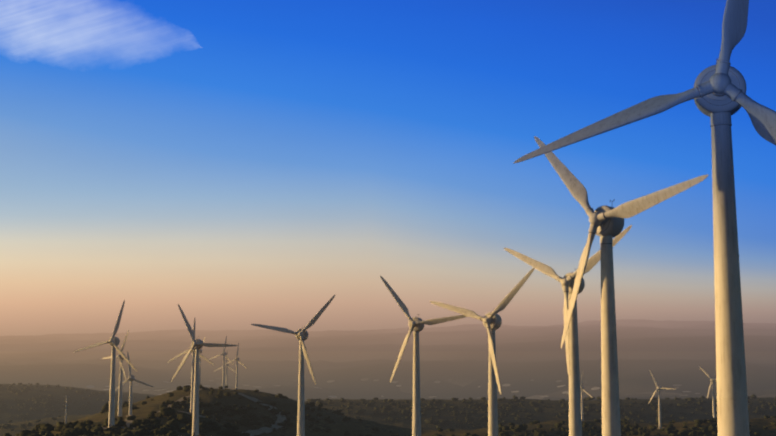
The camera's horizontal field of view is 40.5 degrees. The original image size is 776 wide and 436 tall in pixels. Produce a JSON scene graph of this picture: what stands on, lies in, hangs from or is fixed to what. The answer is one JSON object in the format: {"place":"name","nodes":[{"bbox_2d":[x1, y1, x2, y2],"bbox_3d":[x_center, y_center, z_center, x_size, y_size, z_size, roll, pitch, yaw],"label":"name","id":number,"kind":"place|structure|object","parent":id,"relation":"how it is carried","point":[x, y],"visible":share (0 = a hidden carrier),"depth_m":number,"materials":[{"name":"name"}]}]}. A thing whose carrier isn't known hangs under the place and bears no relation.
{"place":"outdoors","nodes":[
{"label":"outdoors","id":0,"kind":"place"},
{"bbox_2d":[125,387,234,435],"bbox_3d":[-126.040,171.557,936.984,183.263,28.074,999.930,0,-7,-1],"label":"crest road","id":1,"kind":"structure","parent":0,"point":[128,422],"depth_m":761.99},
{"bbox_2d":[234,392,286,435],"bbox_3d":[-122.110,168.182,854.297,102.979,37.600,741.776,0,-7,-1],"label":"dirt road","id":2,"kind":"structure","parent":0,"point":[280,418],"depth_m":1060.06,"materials":[{"name":"grey soil"}]},
{"bbox_2d":[0,319,775,435],"bbox_3d":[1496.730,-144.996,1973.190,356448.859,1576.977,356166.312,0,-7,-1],"label":"ground","id":3,"kind":"structure","parent":0,"point":[354,366],"depth_m":8697.82,"materials":[{"name":"brown soil"}]},
{"bbox_2d":[65,396,66,423],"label":"met mast","id":4,"kind":"object","parent":3,"relation":"on","point":[66,410],"visible":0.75,"depth_m":577.42,"materials":[{"name":"metal"}]},
{"bbox_2d":[74,300,136,428],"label":"turbine","id":5,"kind":"object","parent":3,"relation":"on","point":[113,341],"visible":0.96,"depth_m":559.38,"materials":[{"name":"paint"}]},
{"bbox_2d":[102,330,128,416],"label":"turbine","id":6,"kind":"object","parent":3,"relation":"on","point":[120,357],"visible":0.85,"depth_m":804.53,"materials":[{"name":"paint"}]},
{"bbox_2d":[115,351,152,414],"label":"turbine","id":7,"kind":"object","parent":3,"relation":"on","point":[131,378],"visible":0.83,"depth_m":889.97,"materials":[{"name":"paint"}]},
{"bbox_2d":[167,318,214,413],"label":"turbine","id":8,"kind":"object","parent":3,"relation":"on","point":[192,376],"visible":0.6,"depth_m":758.71,"materials":[{"name":"paint"}]},
{"bbox_2d":[199,337,205,384],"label":"turbine","id":9,"kind":"object","parent":3,"relation":"on","point":[200,351],"visible":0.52,"depth_m":1291.38,"materials":[{"name":"paint"}]},
{"bbox_2d":[171,304,237,435],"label":"turbine","id":10,"kind":"object","parent":3,"relation":"on","point":[197,344],"visible":1,"depth_m":525.49,"materials":[{"name":"paint"}]},
{"bbox_2d":[209,336,234,388],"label":"turbine","id":11,"kind":"object","parent":3,"relation":"on","point":[223,354],"visible":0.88,"depth_m":1293.47,"materials":[{"name":"paint"}]},
{"bbox_2d":[214,351,235,388],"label":"turbine","id":12,"kind":"object","parent":3,"relation":"on","point":[226,365],"visible":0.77,"depth_m":1618.24,"materials":[{"name":"paint"}]},
{"bbox_2d":[225,343,245,388],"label":"turbine","id":13,"kind":"object","parent":3,"relation":"on","point":[237,359],"visible":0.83,"depth_m":1438.16,"materials":[{"name":"paint"}]},
{"bbox_2d":[251,295,334,435],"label":"turbine","id":14,"kind":"object","parent":3,"relation":"on","point":[301,334],"visible":1,"depth_m":452.14,"materials":[{"name":"paint"}]},
{"bbox_2d":[0,383,775,435],"bbox_3d":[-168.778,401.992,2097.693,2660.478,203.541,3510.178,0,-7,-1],"label":"trees","id":15,"kind":"object","parent":3,"relation":"on","point":[153,426],"visible":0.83,"depth_m":1171.23,"materials":[{"name":"green plant"}]},
{"bbox_2d":[380,276,467,435],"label":"turbine","id":16,"kind":"object","parent":3,"relation":"on","point":[416,325],"visible":0.98,"depth_m":379.22,"materials":[{"name":"paint"}]},
{"bbox_2d":[430,267,534,435],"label":"turbine","id":17,"kind":"object","parent":3,"relation":"on","point":[492,322],"visible":1,"depth_m":317.13,"materials":[{"name":"paint"}]},
{"bbox_2d":[504,225,631,435],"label":"turbine","id":18,"kind":"object","parent":3,"relation":"on","point":[567,281],"visible":0.92,"depth_m":256.25,"materials":[{"name":"paint"}]},
{"bbox_2d":[567,373,592,420],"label":"turbine","id":19,"kind":"object","parent":3,"relation":"on","point":[582,415],"visible":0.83,"depth_m":1444.64,"materials":[{"name":"paint"}]},
{"bbox_2d":[534,136,708,435],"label":"turbine","id":20,"kind":"object","parent":3,"relation":"on","point":[606,224],"visible":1,"depth_m":175.93,"materials":[{"name":"paint"}]},
{"bbox_2d":[513,0,775,435],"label":"turbine","id":21,"kind":"object","parent":3,"relation":"on","point":[718,95],"visible":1,"depth_m":108.23,"materials":[{"name":"paint"}]},
{"bbox_2d":[648,370,674,427],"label":"turbine","id":22,"kind":"object","parent":3,"relation":"on","point":[658,388],"visible":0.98,"depth_m":1210.70,"materials":[{"name":"paint"}]},
{"bbox_2d":[699,366,715,417],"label":"turbine","id":23,"kind":"object","parent":3,"relation":"on","point":[712,380],"visible":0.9,"depth_m":1241.21,"materials":[{"name":"paint"}]},
{"bbox_2d":[0,0,775,335],"label":"sky","id":24,"kind":"structure","parent":0,"point":[236,164],"materials":[{"name":"blue"}]}
]}

